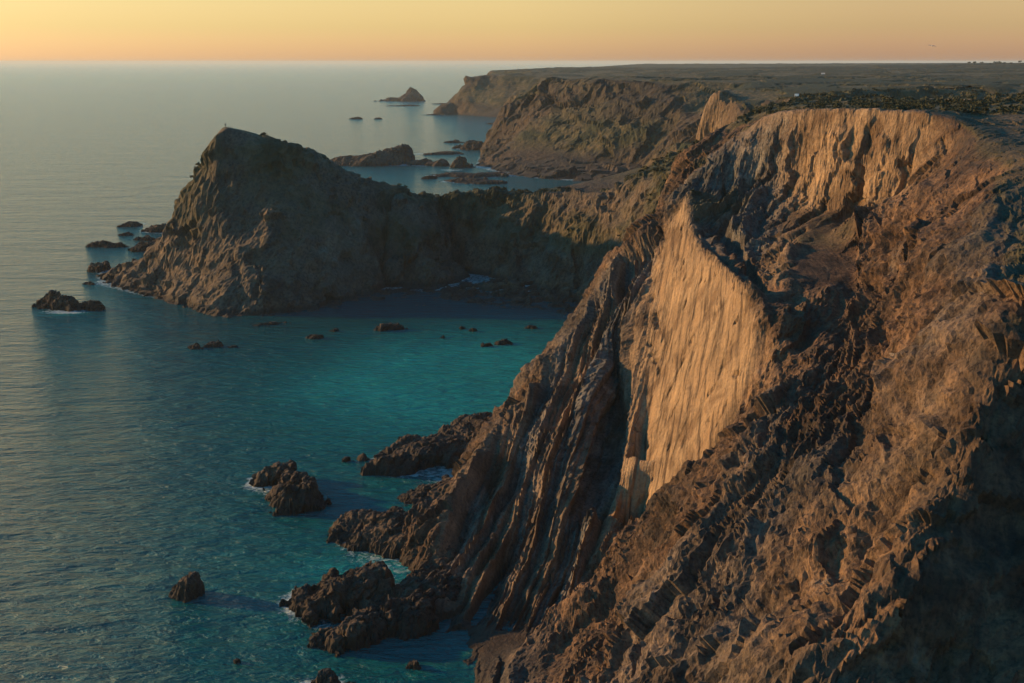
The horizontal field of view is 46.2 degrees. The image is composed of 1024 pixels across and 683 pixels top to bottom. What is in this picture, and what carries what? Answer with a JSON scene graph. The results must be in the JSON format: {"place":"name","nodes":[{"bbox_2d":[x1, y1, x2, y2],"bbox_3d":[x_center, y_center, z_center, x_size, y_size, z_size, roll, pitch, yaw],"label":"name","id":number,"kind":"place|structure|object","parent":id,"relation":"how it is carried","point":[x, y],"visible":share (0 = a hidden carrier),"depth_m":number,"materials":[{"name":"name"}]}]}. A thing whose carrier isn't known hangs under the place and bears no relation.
{"place":"outdoors","nodes":[
{"label":"outdoors","id":0,"kind":"place"},
{"bbox_2d":[0,63,952,682],"bbox_3d":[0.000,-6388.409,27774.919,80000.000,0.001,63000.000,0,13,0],"label":"sea","id":1,"kind":"structure","parent":0,"point":[140,443],"depth_m":339.15,"materials":[{"name":"liquid"}]},
{"bbox_2d":[31,290,105,311],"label":"sea rock","id":2,"kind":"object","parent":1,"relation":"in","point":[52,300],"visible":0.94,"depth_m":446.80,"materials":[{"name":"brown stone"}]},
{"bbox_2d":[82,281,94,284],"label":"sea rock","id":3,"kind":"object","parent":1,"relation":"in","point":[89,283],"visible":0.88,"depth_m":497.36,"materials":[{"name":"brown stone"}]},
{"bbox_2d":[87,260,110,272],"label":"sea rock","id":4,"kind":"object","parent":1,"relation":"in","point":[97,267],"visible":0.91,"depth_m":527.53,"materials":[{"name":"brown stone"}]},
{"bbox_2d":[86,240,128,247],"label":"sea rock","id":5,"kind":"object","parent":1,"relation":"in","point":[105,244],"visible":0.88,"depth_m":597.65,"materials":[{"name":"brown stone"}]},
{"bbox_2d":[118,232,133,235],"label":"sea rock","id":6,"kind":"object","parent":1,"relation":"in","point":[126,234],"visible":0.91,"depth_m":637.03,"materials":[{"name":"brown stone"}]},
{"bbox_2d":[117,221,142,226],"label":"sea rock","id":7,"kind":"object","parent":1,"relation":"in","point":[132,224],"visible":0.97,"depth_m":671.30,"materials":[{"name":"brown stone"}]},
{"bbox_2d":[127,238,156,251],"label":"sea rock","id":8,"kind":"object","parent":1,"relation":"in","point":[141,246],"visible":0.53,"depth_m":584.65,"materials":[{"name":"brown stone"}]},
{"bbox_2d":[133,235,154,240],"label":"sea rock","id":9,"kind":"object","parent":1,"relation":"in","point":[146,238],"visible":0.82,"depth_m":619.03,"materials":[{"name":"brown stone"}]},
{"bbox_2d":[141,223,165,232],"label":"sea rock","id":10,"kind":"object","parent":1,"relation":"in","point":[159,228],"visible":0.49,"depth_m":650.07,"materials":[{"name":"brown stone"}]},
{"bbox_2d":[168,571,204,602],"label":"sea rock","id":11,"kind":"object","parent":1,"relation":"in","point":[190,586],"visible":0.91,"depth_m":205.82,"materials":[{"name":"brown stone"}]},
{"bbox_2d":[187,340,222,349],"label":"sea rock","id":12,"kind":"object","parent":1,"relation":"in","point":[210,344],"visible":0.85,"depth_m":387.70,"materials":[{"name":"brown stone"}]},
{"bbox_2d":[233,658,240,663],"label":"sea rock","id":13,"kind":"object","parent":1,"relation":"in","point":[236,660],"visible":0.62,"depth_m":184.19,"materials":[{"name":"brown stone"}]},
{"bbox_2d":[252,321,290,325],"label":"sea rock","id":14,"kind":"object","parent":1,"relation":"in","point":[270,323],"visible":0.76,"depth_m":420.70,"materials":[{"name":"brown stone"}]},
{"bbox_2d":[249,459,331,516],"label":"sea rock","id":15,"kind":"object","parent":1,"relation":"in","point":[292,491],"visible":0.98,"depth_m":248.56,"materials":[{"name":"brown stone"}]},
{"bbox_2d":[305,334,323,338],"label":"sea rock","id":16,"kind":"object","parent":1,"relation":"in","point":[315,336],"visible":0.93,"depth_m":399.88,"materials":[{"name":"brown stone"}]},
{"bbox_2d":[311,668,356,682],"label":"sea rock","id":17,"kind":"object","parent":1,"relation":"in","point":[326,675],"visible":1,"depth_m":174.86,"materials":[{"name":"brown stone"}]},
{"bbox_2d":[342,456,353,461],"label":"sea rock","id":18,"kind":"object","parent":1,"relation":"in","point":[346,459],"visible":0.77,"depth_m":276.94,"materials":[{"name":"brown stone"}]},
{"bbox_2d":[279,560,462,657],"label":"sea reef","id":19,"kind":"object","parent":1,"relation":"in","point":[373,603],"visible":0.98,"depth_m":198.55},
{"bbox_2d":[329,144,449,166],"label":"sea stack","id":20,"kind":"object","parent":1,"relation":"in","point":[401,154],"visible":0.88,"depth_m":1069.80,"materials":[{"name":"brown stone"}]},
{"bbox_2d":[374,323,407,331],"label":"sea rock","id":21,"kind":"object","parent":1,"relation":"in","point":[387,326],"visible":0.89,"depth_m":412.74,"materials":[{"name":"brown stone"}]},
{"bbox_2d":[326,506,465,570],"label":"sea reef","id":22,"kind":"object","parent":1,"relation":"in","point":[372,531],"visible":0.61,"depth_m":226.95},
{"bbox_2d":[375,87,424,101],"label":"sea stack","id":23,"kind":"object","parent":1,"relation":"in","point":[411,94],"visible":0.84,"depth_m":2795.82,"materials":[{"name":"brown stone"}]},
{"bbox_2d":[389,105,418,105],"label":"sea reef","id":24,"kind":"object","parent":1,"relation":"in","point":[403,105],"visible":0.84,"depth_m":2486.24},
{"bbox_2d":[405,659,420,669],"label":"sea rock","id":25,"kind":"object","parent":1,"relation":"in","point":[414,665],"visible":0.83,"depth_m":182.44,"materials":[{"name":"brown stone"}]},
{"bbox_2d":[396,474,452,505],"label":"sea reef","id":26,"kind":"object","parent":1,"relation":"in","point":[411,495],"visible":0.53,"depth_m":252.92},
{"bbox_2d":[357,412,492,476],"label":"sea reef","id":27,"kind":"object","parent":1,"relation":"in","point":[410,454],"visible":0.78,"depth_m":275.05},
{"bbox_2d":[421,175,437,178],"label":"sea rock","id":28,"kind":"object","parent":1,"relation":"in","point":[429,177],"visible":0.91,"depth_m":945.17,"materials":[{"name":"brown stone"}]},
{"bbox_2d":[424,151,463,154],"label":"sea reef","id":29,"kind":"object","parent":1,"relation":"in","point":[446,153],"visible":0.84,"depth_m":1192.65},
{"bbox_2d":[444,139,464,142],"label":"sea rock","id":30,"kind":"object","parent":1,"relation":"in","point":[455,141],"visible":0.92,"depth_m":1365.02,"materials":[{"name":"brown stone"}]},
{"bbox_2d":[448,156,473,167],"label":"sea rock","id":31,"kind":"object","parent":1,"relation":"in","point":[459,162],"visible":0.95,"depth_m":1045.01,"materials":[{"name":"brown stone"}]},
{"bbox_2d":[452,140,483,149],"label":"sea rock","id":32,"kind":"object","parent":1,"relation":"in","point":[472,145],"visible":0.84,"depth_m":1257.20,"materials":[{"name":"brown stone"}]},
{"bbox_2d":[432,171,509,177],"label":"sea reef","id":33,"kind":"object","parent":1,"relation":"in","point":[476,175],"visible":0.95,"depth_m":962.98},
{"bbox_2d":[438,177,506,183],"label":"sea reef","id":34,"kind":"object","parent":1,"relation":"in","point":[470,180],"visible":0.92,"depth_m":913.17},
{"bbox_2d":[481,339,512,346],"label":"sea rock","id":35,"kind":"object","parent":1,"relation":"in","point":[502,342],"visible":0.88,"depth_m":391.30,"materials":[{"name":"brown stone"}]},
{"bbox_2d":[525,325,536,328],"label":"sea rock","id":36,"kind":"object","parent":1,"relation":"in","point":[530,327],"visible":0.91,"depth_m":415.03,"materials":[{"name":"brown stone"}]},
{"bbox_2d":[0,0,1023,62],"label":"sky","id":37,"kind":"structure","parent":0,"point":[31,31],"materials":[{"name":"orange"}]},
{"bbox_2d":[96,86,1023,317],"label":"headland terrain","id":38,"kind":"structure","parent":0,"point":[251,228],"depth_m":476.91,"materials":[{"name":"brown stone"}]},
{"bbox_2d":[399,101,1023,682],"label":"cliff terrain","id":39,"kind":"structure","parent":0,"point":[757,415],"depth_m":185.49,"materials":[{"name":"brown stone"}]},
{"bbox_2d":[189,86,1023,236],"bbox_3d":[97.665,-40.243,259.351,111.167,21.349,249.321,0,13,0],"label":"scrub","id":40,"kind":"object","parent":39,"relation":"on","point":[920,104],"visible":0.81,"depth_m":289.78,"materials":[{"name":"green plant"}]},
{"bbox_2d":[433,63,1023,116],"bbox_3d":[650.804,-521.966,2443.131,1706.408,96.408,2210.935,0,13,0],"label":"coast terrain","id":41,"kind":"structure","parent":0,"point":[490,93],"depth_m":2088.30,"materials":[{"name":"brown stone"}]},
{"bbox_2d":[474,75,1023,191],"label":"cove terrain","id":42,"kind":"structure","parent":0,"point":[594,134],"depth_m":1012.47,"materials":[{"name":"brown stone"}]},
{"bbox_2d":[600,63,993,67],"bbox_3d":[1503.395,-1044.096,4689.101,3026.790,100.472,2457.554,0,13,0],"label":"distant terrain","id":43,"kind":"structure","parent":0,"point":[696,65],"depth_m":3907.14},
{"bbox_2d":[914,75,1023,79],"bbox_3d":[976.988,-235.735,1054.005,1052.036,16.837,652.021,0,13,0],"label":"shore terrain","id":44,"kind":"structure","parent":0,"point":[993,77],"depth_m":1294.27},
{"bbox_2d":[979,84,1023,94],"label":"inland terrain","id":45,"kind":"structure","parent":0,"point":[1009,89],"depth_m":726.59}
]}

